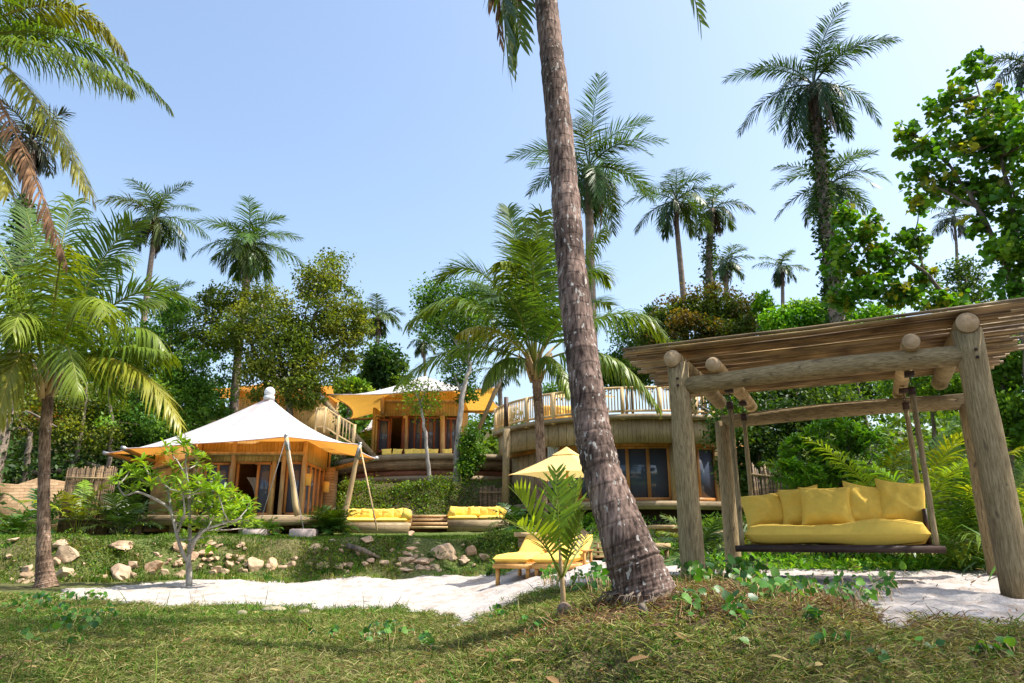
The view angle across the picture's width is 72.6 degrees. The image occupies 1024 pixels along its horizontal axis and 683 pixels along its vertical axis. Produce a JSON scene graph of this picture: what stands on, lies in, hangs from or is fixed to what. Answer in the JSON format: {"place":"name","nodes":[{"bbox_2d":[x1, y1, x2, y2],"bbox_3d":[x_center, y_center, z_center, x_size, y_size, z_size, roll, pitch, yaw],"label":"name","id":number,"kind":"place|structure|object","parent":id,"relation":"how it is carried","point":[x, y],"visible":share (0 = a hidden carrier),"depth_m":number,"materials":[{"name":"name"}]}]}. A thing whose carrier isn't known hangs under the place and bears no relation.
{"place":"outdoors","nodes":[
{"label":"outdoors","id":0,"kind":"place"},
{"bbox_2d":[0,417,1023,682],"bbox_3d":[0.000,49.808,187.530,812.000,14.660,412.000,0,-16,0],"label":"ground","id":1,"kind":"structure","parent":0,"point":[462,595],"depth_m":10.53,"materials":[{"name":"green plant"}]},
{"bbox_2d":[0,509,36,534],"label":"garden palm","id":2,"kind":"object","parent":1,"relation":"on","point":[14,526],"visible":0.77,"depth_m":22.09,"materials":[{"name":"green plant"}]},
{"bbox_2d":[0,488,74,533],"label":"garden palm","id":3,"kind":"object","parent":1,"relation":"on","point":[55,515],"visible":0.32,"depth_m":23.69,"materials":[{"name":"green plant"}]},
{"bbox_2d":[0,98,75,512],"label":"coconut palm","id":4,"kind":"object","parent":1,"relation":"on","point":[40,157],"visible":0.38,"depth_m":28.62,"materials":[{"name":"green plant"}]},
{"bbox_2d":[0,478,77,531],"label":"stone wall","id":5,"kind":"structure","parent":1,"relation":"on","point":[18,491],"depth_m":25.44,"materials":[{"name":"beige stone"}]},
{"bbox_2d":[17,477,117,535],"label":"garden palm","id":6,"kind":"object","parent":1,"relation":"on","point":[78,506],"visible":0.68,"depth_m":22.22,"materials":[{"name":"green plant"}]},
{"bbox_2d":[55,544,79,562],"bbox_3d":[-11.070,5.320,17.463,0.591,0.460,0.393,0,-16,0],"label":"boulder","id":7,"kind":"object","parent":1,"relation":"on","point":[64,553],"visible":0.92,"depth_m":17.32,"materials":[{"name":"stone"}]},
{"bbox_2d":[0,373,141,483],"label":"broadleaf tree","id":8,"kind":"object","parent":1,"relation":"on","point":[62,406],"visible":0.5,"depth_m":32.81,"materials":[{"name":"green plant"}]},
{"bbox_2d":[0,0,173,273],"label":"coconut palm","id":9,"kind":"object","parent":1,"relation":"on","point":[17,33],"visible":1,"depth_m":9.77,"materials":[{"name":"green plant"}]},
{"bbox_2d":[56,465,117,534],"bbox_3d":[-14.341,5.415,23.502,1.552,2.470,0.176,4,-16,-15],"label":"bamboo fence","id":10,"kind":"object","parent":1,"relation":"on","point":[72,477],"visible":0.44,"depth_m":23.53,"materials":[{"name":"wood"}]},
{"bbox_2d":[0,191,200,587],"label":"coconut palm","id":11,"kind":"object","parent":1,"relation":"on","point":[60,327],"visible":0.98,"depth_m":15.57,"materials":[{"name":"green plant"}]},
{"bbox_2d":[59,490,168,535],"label":"garden palm","id":12,"kind":"object","parent":1,"relation":"on","point":[125,513],"visible":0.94,"depth_m":22.44,"materials":[{"name":"green plant"}]},
{"bbox_2d":[94,178,211,441],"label":"coconut palm","id":13,"kind":"object","parent":1,"relation":"on","point":[160,234],"visible":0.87,"depth_m":48.83,"materials":[{"name":"green plant"}]},
{"bbox_2d":[74,297,239,447],"bbox_3d":[-19.316,1.938,37.144,9.139,10.330,6.975,-12,-20,35],"label":"broadleaf tree","id":14,"kind":"object","parent":1,"relation":"on","point":[203,402],"visible":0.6,"depth_m":36.17,"materials":[{"name":"green plant"}]},
{"bbox_2d":[2,401,345,530],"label":"undergrowth","id":15,"kind":"object","parent":1,"relation":"on","point":[59,458],"visible":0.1,"depth_m":33.15,"materials":[{"name":"green plant"}]},
{"bbox_2d":[106,431,262,585],"bbox_3d":[-7.353,3.827,15.976,3.689,3.347,2.518,-7,-17,23],"label":"frangipani tree","id":16,"kind":"object","parent":1,"relation":"on","point":[184,491],"visible":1,"depth_m":15.72,"materials":[{"name":"green plant"}]},
{"bbox_2d":[94,387,378,534],"bbox_3d":[-10.798,5.081,28.504,12.879,6.050,12.432,0,-16,0],"label":"tent villa","id":17,"kind":"object","parent":1,"relation":"on","point":[277,456],"visible":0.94,"depth_m":25.38,"materials":[{"name":"white fabric"}]},
{"bbox_2d":[199,463,230,513],"bbox_3d":[-10.615,5.268,25.003,1.184,1.821,0.090,0,-16,0],"label":"window","id":18,"kind":"structure","parent":17,"relation":"in","point":[224,468],"depth_m":25.13,"materials":[{"name":"brown wood"}]},
{"bbox_2d":[253,462,271,514],"bbox_3d":[-8.919,5.274,25.001,0.735,1.867,0.090,0,-16,0],"label":"window","id":19,"kind":"structure","parent":17,"relation":"in","point":[263,478],"depth_m":25.00,"materials":[{"name":"brown wood"}]},
{"bbox_2d":[282,462,302,514],"bbox_3d":[-7.836,5.267,25.003,0.794,1.882,0.090,0,-16,0],"label":"window","id":20,"kind":"structure","parent":17,"relation":"in","point":[297,466],"depth_m":24.99,"materials":[{"name":"brown wood"}]},
{"bbox_2d":[303,462,324,514],"bbox_3d":[-7.533,5.679,26.378,0.113,1.931,2.815,0,-16,-2],"label":"window","id":21,"kind":"structure","parent":17,"relation":"in","point":[313,494],"depth_m":26.39,"materials":[{"name":"brown wood"}]},
{"bbox_2d":[187,195,304,412],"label":"coconut palm","id":22,"kind":"object","parent":1,"relation":"on","point":[249,255],"visible":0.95,"depth_m":40.60,"materials":[{"name":"green plant"}]},
{"bbox_2d":[0,523,522,583],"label":"bank grass","id":23,"kind":"structure","parent":1,"relation":"on","point":[168,577],"depth_m":18.02,"materials":[{"name":"green plant"}]},
{"bbox_2d":[239,516,283,535],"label":"garden palm","id":24,"kind":"object","parent":1,"relation":"on","point":[265,524],"visible":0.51,"depth_m":22.08,"materials":[{"name":"green plant"}]},
{"bbox_2d":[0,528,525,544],"bbox_3d":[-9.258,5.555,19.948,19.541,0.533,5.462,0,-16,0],"label":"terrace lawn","id":25,"kind":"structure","parent":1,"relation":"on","point":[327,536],"depth_m":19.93,"materials":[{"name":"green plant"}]},
{"bbox_2d":[168,247,379,415],"bbox_3d":[-13.064,1.250,36.921,11.284,13.430,6.168,-4,-16,13],"label":"broadleaf tree","id":26,"kind":"object","parent":1,"relation":"on","point":[273,366],"visible":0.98,"depth_m":36.66,"materials":[{"name":"green plant"}]},
{"bbox_2d":[215,380,339,439],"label":"tent villa","id":27,"kind":"object","parent":1,"relation":"on","point":[307,418],"visible":0.07,"depth_m":46.70,"materials":[{"name":"brown fabric"}]},
{"bbox_2d":[314,407,355,443],"bbox_3d":[-8.517,4.071,32.873,2.533,2.200,0.630,-8,-18,26],"label":"stair railing","id":28,"kind":"object","parent":27,"relation":"attached to","point":[324,419],"visible":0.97,"depth_m":32.67,"materials":[{"name":"brown wood"}]},
{"bbox_2d":[297,503,360,534],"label":"garden palm","id":29,"kind":"object","parent":1,"relation":"on","point":[330,521],"visible":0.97,"depth_m":22.77,"materials":[{"name":"green plant"}]},
{"bbox_2d":[324,375,375,423],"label":"broadleaf tree","id":30,"kind":"object","parent":1,"relation":"on","point":[358,386],"visible":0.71,"depth_m":52.53,"materials":[{"name":"green plant"}]},
{"bbox_2d":[338,508,411,533],"bbox_3d":[-4.835,6.417,24.866,2.435,0.900,0.995,0,-16,0],"label":"outdoor sofa","id":31,"kind":"object","parent":1,"relation":"on","point":[385,525],"visible":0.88,"depth_m":24.36,"materials":[{"name":"yellow fabric"}]},
{"bbox_2d":[352,293,405,343],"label":"coconut palm","id":32,"kind":"object","parent":1,"relation":"on","point":[380,319],"visible":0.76,"depth_m":64.85,"materials":[{"name":"green plant"}]},
{"bbox_2d":[353,335,410,390],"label":"broadleaf tree","id":33,"kind":"object","parent":1,"relation":"on","point":[381,364],"visible":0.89,"depth_m":60.54,"materials":[{"name":"green plant"}]},
{"bbox_2d":[283,470,531,531],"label":"bank plants","id":34,"kind":"object","parent":1,"relation":"on","point":[406,486],"visible":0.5,"depth_m":29.30,"materials":[{"name":"green plant"}]},
{"bbox_2d":[315,376,503,455],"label":"tent villa","id":35,"kind":"object","parent":1,"relation":"on","point":[393,428],"visible":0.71,"depth_m":40.16,"materials":[{"name":"beige fabric"}]},
{"bbox_2d":[376,419,389,451],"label":"window","id":36,"kind":"structure","parent":35,"relation":"in","point":[383,431],"depth_m":40.03,"materials":[{"name":"brown glass"}]},
{"bbox_2d":[408,417,439,451],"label":"window","id":37,"kind":"structure","parent":35,"relation":"in","point":[416,437],"depth_m":40.06,"materials":[{"name":"brown glass"}]},
{"bbox_2d":[445,418,456,451],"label":"window","id":38,"kind":"structure","parent":35,"relation":"in","point":[450,423],"depth_m":40.06,"materials":[{"name":"brown glass"}]},
{"bbox_2d":[389,371,448,480],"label":"broadleaf tree","id":39,"kind":"object","parent":1,"relation":"on","point":[421,403],"visible":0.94,"depth_m":32.65,"materials":[{"name":"green plant"}]},
{"bbox_2d":[406,330,438,375],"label":"coconut palm","id":40,"kind":"object","parent":1,"relation":"on","point":[419,345],"visible":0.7,"depth_m":82.92,"materials":[{"name":"green plant"}]},
{"bbox_2d":[334,453,511,486],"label":"curved deck","id":41,"kind":"structure","parent":1,"relation":"on","point":[401,467],"depth_m":33.56,"materials":[{"name":"brown wood"}]},
{"bbox_2d":[409,515,447,531],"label":"slatted steps","id":42,"kind":"structure","parent":1,"relation":"on","point":[428,523],"depth_m":25.95,"materials":[{"name":"brown wood"}]},
{"bbox_2d":[430,543,455,559],"bbox_3d":[-1.979,6.056,19.851,0.744,0.626,0.506,11,-20,-35],"label":"boulder","id":43,"kind":"object","parent":1,"relation":"on","point":[448,548],"visible":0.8,"depth_m":19.71,"materials":[{"name":"stone"}]},
{"bbox_2d":[408,262,502,482],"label":"broadleaf tree","id":44,"kind":"object","parent":1,"relation":"on","point":[435,294],"visible":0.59,"depth_m":34.17,"materials":[{"name":"green plant"}]},
{"bbox_2d":[452,423,488,482],"bbox_3d":[-1.891,5.263,31.918,1.678,2.991,1.910,0,-16,0],"label":"shrub","id":45,"kind":"object","parent":1,"relation":"on","point":[471,456],"visible":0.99,"depth_m":31.77,"materials":[{"name":"green plant"}]},
{"bbox_2d":[447,506,508,531],"bbox_3d":[-1.251,6.580,25.859,2.265,0.900,0.995,0,-16,0],"label":"outdoor sofa","id":46,"kind":"object","parent":1,"relation":"on","point":[463,523],"visible":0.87,"depth_m":25.35,"materials":[{"name":"yellow fabric"}]},
{"bbox_2d":[479,485,501,506],"bbox_3d":[-0.760,6.715,28.443,1.153,1.678,0.189,0,-16,0],"label":"bamboo fence","id":47,"kind":"object","parent":1,"relation":"on","point":[492,496],"visible":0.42,"depth_m":28.52,"materials":[{"name":"wood"}]},
{"bbox_2d":[470,359,523,427],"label":"coconut palm","id":48,"kind":"object","parent":1,"relation":"on","point":[499,394],"visible":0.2,"depth_m":61.06,"materials":[{"name":"green plant"}]},
{"bbox_2d":[1,589,1018,665],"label":"beach vine","id":49,"kind":"object","parent":1,"relation":"on","point":[1011,642],"visible":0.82,"depth_m":7.08,"materials":[{"name":"green plant"}]},
{"bbox_2d":[486,503,535,533],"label":"garden palm","id":50,"kind":"object","parent":1,"relation":"on","point":[517,515],"visible":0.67,"depth_m":23.08,"materials":[{"name":"green plant"}]},
{"bbox_2d":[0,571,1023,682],"bbox_3d":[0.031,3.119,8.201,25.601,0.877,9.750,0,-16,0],"label":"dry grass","id":51,"kind":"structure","parent":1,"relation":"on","point":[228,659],"depth_m":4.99,"materials":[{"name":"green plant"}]},
{"bbox_2d":[0,572,1023,682],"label":"green grass","id":52,"kind":"structure","parent":1,"relation":"on","point":[187,609],"depth_m":5.62,"materials":[{"name":"green plant"}]},
{"bbox_2d":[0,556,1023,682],"bbox_3d":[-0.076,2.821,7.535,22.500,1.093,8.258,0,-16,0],"label":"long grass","id":53,"kind":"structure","parent":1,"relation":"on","point":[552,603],"depth_m":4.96,"materials":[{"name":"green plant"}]},
{"bbox_2d":[0,564,1023,682],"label":"fallen leaves","id":54,"kind":"object","parent":1,"relation":"on","point":[554,679],"visible":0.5,"depth_m":4.58,"materials":[{"name":"brown plant"}]},
{"bbox_2d":[18,373,1015,477],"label":"distant wood","id":55,"kind":"object","parent":1,"relation":"on","point":[491,443],"visible":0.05,"depth_m":46.50,"materials":[{"name":"green plant"}]},
{"bbox_2d":[493,534,554,585],"bbox_3d":[0.314,4.436,14.225,0.740,0.971,2.000,-6,-17,20],"label":"sun lounger","id":56,"kind":"object","parent":1,"relation":"on","point":[523,556],"visible":0.73,"depth_m":13.45,"materials":[{"name":"yellow fabric"}]},
{"bbox_2d":[393,202,670,531],"bbox_3d":[0.738,0.302,21.631,8.691,10.942,6.242,0,-16,0],"label":"coconut palm","id":57,"kind":"object","parent":1,"relation":"on","point":[525,305],"visible":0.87,"depth_m":21.22,"materials":[{"name":"green plant"}]},
{"bbox_2d":[508,447,583,528],"bbox_3d":[1.296,3.883,16.154,2.056,2.887,2.056,-8,-18,27],"label":"beach umbrella","id":58,"kind":"object","parent":1,"relation":"on","point":[568,458],"visible":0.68,"depth_m":16.14,"materials":[{"name":"yellow fabric"}]},
{"bbox_2d":[507,463,595,602],"bbox_3d":[0.312,1.699,6.047,0.643,1.295,1.317,-10,-19,31],"label":"coconut seedling","id":59,"kind":"object","parent":1,"relation":"on","point":[550,524],"visible":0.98,"depth_m":6.03,"materials":[{"name":"green plant"}]},
{"bbox_2d":[532,534,593,575],"bbox_3d":[1.064,4.270,13.982,0.890,0.790,2.000,-6,-17,20],"label":"sun lounger","id":60,"kind":"object","parent":1,"relation":"on","point":[544,560],"visible":0.44,"depth_m":13.42,"materials":[{"name":"yellow fabric"}]},
{"bbox_2d":[504,71,669,346],"bbox_3d":[4.388,-1.901,36.089,8.173,22.051,8.503,12,-20,-35],"label":"coconut palm","id":61,"kind":"object","parent":1,"relation":"on","point":[594,184],"visible":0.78,"depth_m":37.45,"materials":[{"name":"green plant"}]},
{"bbox_2d":[483,0,709,607],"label":"coconut palm","id":62,"kind":"object","parent":1,"relation":"on","point":[634,561],"visible":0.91,"depth_m":6.44,"materials":[{"name":"brown plant"}]},
{"bbox_2d":[542,349,664,413],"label":"broadleaf tree","id":63,"kind":"object","parent":1,"relation":"on","point":[547,389],"visible":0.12,"depth_m":44.74,"materials":[{"name":"green plant"}]},
{"bbox_2d":[493,386,743,526],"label":"round house","id":64,"kind":"structure","parent":1,"relation":"on","point":[643,442],"depth_m":26.88,"materials":[{"name":"brown wood"}]},
{"bbox_2d":[615,446,671,500],"bbox_3d":[4.848,5.050,26.786,2.500,2.129,0.140,-2,-16,6],"label":"window","id":65,"kind":"structure","parent":64,"relation":"in","point":[646,469],"depth_m":26.75,"materials":[{"name":"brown wood"}]},
{"bbox_2d":[695,446,716,500],"bbox_3d":[7.196,5.101,26.964,1.719,2.129,0.140,6,-17,-19],"label":"window","id":66,"kind":"structure","parent":64,"relation":"in","point":[706,483],"depth_m":27.05,"materials":[{"name":"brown wood"}]},
{"bbox_2d":[514,525,722,558],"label":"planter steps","id":67,"kind":"structure","parent":1,"relation":"on","point":[521,536],"depth_m":17.36,"materials":[{"name":"brown wood"}]},
{"bbox_2d":[598,301,668,413],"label":"broadleaf tree","id":68,"kind":"object","parent":1,"relation":"on","point":[616,353],"visible":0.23,"depth_m":46.50,"materials":[{"name":"green plant"}]},
{"bbox_2d":[529,510,795,555],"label":"garden plants","id":69,"kind":"object","parent":1,"relation":"on","point":[597,533],"visible":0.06,"depth_m":20.69,"materials":[{"name":"green plant"}]},
{"bbox_2d":[623,166,724,413],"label":"coconut palm","id":70,"kind":"object","parent":1,"relation":"on","point":[677,208],"visible":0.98,"depth_m":46.00,"materials":[{"name":"green plant"}]},
{"bbox_2d":[485,554,906,651],"bbox_3d":[1.850,2.718,7.751,4.306,0.682,7.484,0,-16,0],"label":"beach vine","id":71,"kind":"object","parent":1,"relation":"on","point":[741,571],"visible":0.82,"depth_m":6.08,"materials":[{"name":"green plant"}]},
{"bbox_2d":[628,280,763,414],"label":"broadleaf tree","id":72,"kind":"object","parent":1,"relation":"on","point":[710,315],"visible":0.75,"depth_m":42.85,"materials":[{"name":"green plant"}]},
{"bbox_2d":[655,514,744,565],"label":"garden palm","id":73,"kind":"object","parent":1,"relation":"on","point":[708,534],"visible":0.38,"depth_m":12.80,"materials":[{"name":"green plant"}]},
{"bbox_2d":[680,182,754,415],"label":"coconut palm","id":74,"kind":"object","parent":1,"relation":"on","point":[715,217],"visible":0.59,"depth_m":48.78,"materials":[{"name":"green plant"}]},
{"bbox_2d":[701,244,754,301],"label":"coconut palm","id":75,"kind":"object","parent":1,"relation":"on","point":[728,263],"visible":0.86,"depth_m":74.59,"materials":[{"name":"green plant"}]},
{"bbox_2d":[441,574,1015,652],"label":"leaf litter","id":76,"kind":"object","parent":1,"relation":"on","point":[825,600],"visible":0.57,"depth_m":4.96,"materials":[{"name":"brown plant"}]},
{"bbox_2d":[624,337,898,496],"bbox_3d":[9.244,2.730,30.387,7.173,11.769,23.322,0,-16,0],"label":"broadleaf tree","id":77,"kind":"object","parent":1,"relation":"on","point":[758,435],"visible":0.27,"depth_m":20.47,"materials":[{"name":"green plant"}]},
{"bbox_2d":[751,463,782,494],"bbox_3d":[6.996,4.251,19.034,1.663,1.861,0.159,13,-20,-38],"label":"picket fence","id":78,"kind":"object","parent":1,"relation":"on","point":[755,474],"visible":0.2,"depth_m":19.07,"materials":[{"name":"brown wood"}]},
{"bbox_2d":[751,249,809,304],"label":"coconut palm","id":79,"kind":"object","parent":1,"relation":"on","point":[778,276],"visible":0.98,"depth_m":76.68,"materials":[{"name":"green plant"}]},
{"bbox_2d":[721,2,902,463],"bbox_3d":[16.442,-4.150,34.567,7.722,25.463,8.857,14,-21,-41],"label":"coconut palm","id":80,"kind":"object","parent":1,"relation":"on","point":[814,97],"visible":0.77,"depth_m":35.99,"materials":[{"name":"green plant"}]},
{"bbox_2d":[622,297,1023,598],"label":"pergola","id":81,"kind":"object","parent":1,"relation":"on","point":[971,344],"visible":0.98,"depth_m":8.00,"materials":[{"name":"brown wood"}]},
{"bbox_2d":[724,371,946,552],"bbox_3d":[3.982,1.599,8.835,2.235,2.042,1.170,-8,-18,25],"label":"hanging daybed","id":82,"kind":"object","parent":81,"relation":"hanging from","point":[885,536],"visible":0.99,"depth_m":8.16,"materials":[{"name":"yellow fabric"}]},
{"bbox_2d":[741,492,782,528],"bbox_3d":[3.360,2.234,9.241,0.638,0.502,0.360,0,-16,0],"label":"throw pillow","id":83,"kind":"object","parent":82,"relation":"on","point":[763,509],"visible":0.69,"depth_m":9.13,"materials":[{"name":"yellow fabric"}]},
{"bbox_2d":[778,484,816,524],"bbox_3d":[3.724,2.140,9.008,0.555,0.564,0.320,-11,-19,33],"label":"throw pillow","id":84,"kind":"object","parent":82,"relation":"on","point":[790,500],"visible":0.55,"depth_m":8.97,"materials":[{"name":"yellow fabric"}]},
{"bbox_2d":[798,487,854,524],"bbox_3d":[3.913,2.052,8.667,0.629,0.493,0.331,-7,-17,24],"label":"throw pillow","id":85,"kind":"object","parent":82,"relation":"on","point":[826,506],"visible":0.91,"depth_m":8.58,"materials":[{"name":"yellow fabric"}]},
{"bbox_2d":[842,481,881,520],"bbox_3d":[4.367,2.018,8.599,0.617,0.605,0.316,0,-16,0],"label":"throw pillow","id":86,"kind":"object","parent":82,"relation":"on","point":[865,502],"visible":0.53,"depth_m":8.51,"materials":[{"name":"yellow fabric"}]},
{"bbox_2d":[875,479,925,522],"bbox_3d":[4.737,1.969,8.478,0.633,0.622,0.315,-6,-17,19],"label":"throw pillow","id":87,"kind":"object","parent":82,"relation":"on","point":[905,501],"visible":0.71,"depth_m":8.39,"materials":[{"name":"yellow fabric"}]},
{"bbox_2d":[750,289,905,391],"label":"broadleaf tree","id":88,"kind":"object","parent":1,"relation":"on","point":[805,311],"visible":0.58,"depth_m":39.02,"materials":[{"name":"green plant"}]},
{"bbox_2d":[770,147,893,228],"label":"coconut palm","id":89,"kind":"object","parent":1,"relation":"on","point":[843,190],"visible":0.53,"depth_m":44.05,"materials":[{"name":"green plant"}]},
{"bbox_2d":[766,417,898,558],"bbox_3d":[6.048,2.708,13.019,2.568,2.938,1.872,0,-16,0],"label":"bush","id":90,"kind":"object","parent":1,"relation":"on","point":[852,440],"visible":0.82,"depth_m":13.10,"materials":[{"name":"green plant"}]},
{"bbox_2d":[705,550,985,571],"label":"garden plants","id":91,"kind":"object","parent":1,"relation":"on","point":[887,561],"visible":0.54,"depth_m":11.01,"materials":[{"name":"green plant"}]},
{"bbox_2d":[757,426,982,558],"bbox_3d":[6.753,2.950,13.208,4.122,2.690,4.532,0,-16,0],"label":"areca palm","id":92,"kind":"object","parent":1,"relation":"on","point":[897,448],"visible":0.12,"depth_m":12.50,"materials":[{"name":"green plant"}]},
{"bbox_2d":[742,411,1023,542],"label":"undergrowth","id":93,"kind":"object","parent":1,"relation":"on","point":[889,445],"visible":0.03,"depth_m":20.42,"materials":[{"name":"green plant"}]},
{"bbox_2d":[819,192,980,313],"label":"broadleaf tree","id":94,"kind":"object","parent":1,"relation":"on","point":[898,295],"visible":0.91,"depth_m":14.90,"materials":[{"name":"green plant"}]},
{"bbox_2d":[798,418,1023,558],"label":"areca palm","id":95,"kind":"object","parent":1,"relation":"on","point":[936,487],"visible":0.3,"depth_m":11.62,"materials":[{"name":"green plant"}]},
{"bbox_2d":[804,428,1023,555],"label":"areca palm","id":96,"kind":"object","parent":1,"relation":"on","point":[950,451],"visible":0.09,"depth_m":14.08,"materials":[{"name":"green plant"}]},
{"bbox_2d":[839,437,1023,559],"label":"areca palm","id":97,"kind":"object","parent":1,"relation":"on","point":[954,509],"visible":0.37,"depth_m":10.99,"materials":[{"name":"green plant"}]},
{"bbox_2d":[866,332,1023,497],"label":"broadleaf tree","id":98,"kind":"object","parent":1,"relation":"on","point":[1007,379],"visible":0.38,"depth_m":13.60,"materials":[{"name":"green plant"}]},
{"bbox_2d":[926,202,976,285],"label":"coconut palm","id":99,"kind":"object","parent":1,"relation":"on","point":[953,219],"visible":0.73,"depth_m":65.48,"materials":[{"name":"green plant"}]},
{"bbox_2d":[920,541,985,570],"bbox_3d":[6.830,3.249,10.465,1.052,0.484,1.150,12,-20,-37],"label":"strap leaved plant","id":100,"kind":"object","parent":1,"relation":"on","point":[966,564],"visible":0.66,"depth_m":10.43,"materials":[{"name":"green plant"}]},
{"bbox_2d":[891,45,1023,377],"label":"broadleaf tree","id":101,"kind":"object","parent":1,"relation":"on","point":[983,140],"visible":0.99,"depth_m":13.95,"materials":[{"name":"green plant"}]},
{"bbox_2d":[927,253,997,303],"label":"broadleaf tree","id":102,"kind":"object","parent":1,"relation":"on","point":[959,274],"visible":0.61,"depth_m":52.89,"materials":[{"name":"green plant"}]},
{"bbox_2d":[906,440,1023,566],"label":"areca palm","id":103,"kind":"object","parent":1,"relation":"on","point":[974,547],"visible":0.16,"depth_m":11.22,"materials":[{"name":"green plant"}]},
{"bbox_2d":[978,42,1023,98],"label":"coconut palm","id":104,"kind":"object","parent":1,"relation":"on","point":[1019,72],"visible":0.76,"depth_m":49.36,"materials":[{"name":"green plant"}]},
{"bbox_2d":[0,0,1023,430],"label":"sky","id":105,"kind":"structure","parent":0,"point":[383,132],"materials":[{"name":"blue"}]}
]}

